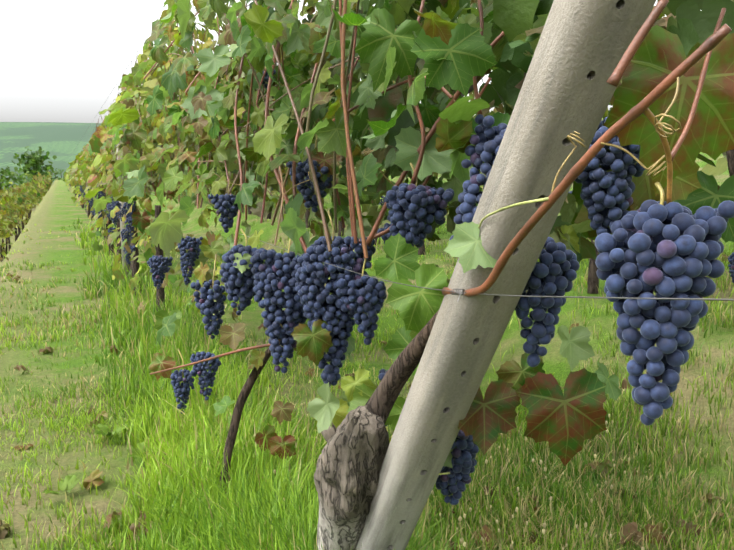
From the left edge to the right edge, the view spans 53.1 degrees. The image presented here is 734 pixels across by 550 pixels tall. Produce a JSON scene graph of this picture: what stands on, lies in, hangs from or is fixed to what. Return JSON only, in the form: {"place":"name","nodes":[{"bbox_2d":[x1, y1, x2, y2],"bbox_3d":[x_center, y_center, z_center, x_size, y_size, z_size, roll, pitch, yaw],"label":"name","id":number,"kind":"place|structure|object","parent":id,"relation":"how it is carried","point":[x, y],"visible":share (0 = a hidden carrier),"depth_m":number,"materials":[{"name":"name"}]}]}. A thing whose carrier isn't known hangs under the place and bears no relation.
{"place":"outdoors","nodes":[
{"label":"outdoors","id":0,"kind":"place"},
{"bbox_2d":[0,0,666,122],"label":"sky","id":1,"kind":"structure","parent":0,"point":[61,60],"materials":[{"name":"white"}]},
{"bbox_2d":[0,118,733,549],"bbox_3d":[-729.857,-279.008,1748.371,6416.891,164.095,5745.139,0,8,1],"label":"ground","id":2,"kind":"structure","parent":0,"point":[56,208],"depth_m":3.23,"materials":[{"name":"green plant"}]},
{"bbox_2d":[0,146,68,189],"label":"foliage","id":3,"kind":"object","parent":2,"relation":"on","point":[35,160],"materials":[{"name":"green plant"}]},
{"bbox_2d":[86,140,129,276],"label":"posts","id":4,"kind":"object","parent":2,"relation":"on","point":[122,251],"visible":0.04,"depth_m":6.53,"materials":[{"name":"concrete"}]},
{"bbox_2d":[78,29,733,301],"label":"trellis wires","id":5,"kind":"object","parent":4,"relation":"attached to","point":[455,291],"visible":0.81,"depth_m":0.80,"materials":[{"name":"grey metal"}]},
{"bbox_2d":[0,0,733,295],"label":"vine leaves","id":6,"kind":"object","parent":2,"relation":"on","point":[691,24],"visible":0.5,"depth_m":2.06,"materials":[{"name":"green plant"}]},
{"bbox_2d":[0,149,733,549],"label":"vine trunks","id":7,"kind":"object","parent":2,"relation":"on","point":[348,467],"visible":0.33,"depth_m":1.25,"materials":[{"name":"brown wood"}]},
{"bbox_2d":[93,0,733,467],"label":"vine leaves","id":8,"kind":"object","parent":2,"relation":"on","point":[459,54],"visible":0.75,"depth_m":1.24,"materials":[{"name":"green plant"}]},
{"bbox_2d":[355,0,655,549],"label":"concrete post","id":9,"kind":"object","parent":2,"relation":"on","point":[579,52],"visible":0.94,"depth_m":0.88,"materials":[{"name":"grey concrete"}]},
{"bbox_2d":[87,0,731,474],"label":"vine shoots","id":10,"kind":"object","parent":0,"point":[653,96],"visible":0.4,"depth_m":1.26,"materials":[{"name":"brown plant"}]},
{"bbox_2d":[75,70,733,504],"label":"grape bunches","id":11,"kind":"object","parent":10,"relation":"hanging from","point":[647,248],"visible":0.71,"depth_m":1.04,"materials":[{"name":"blue food"}]}
]}

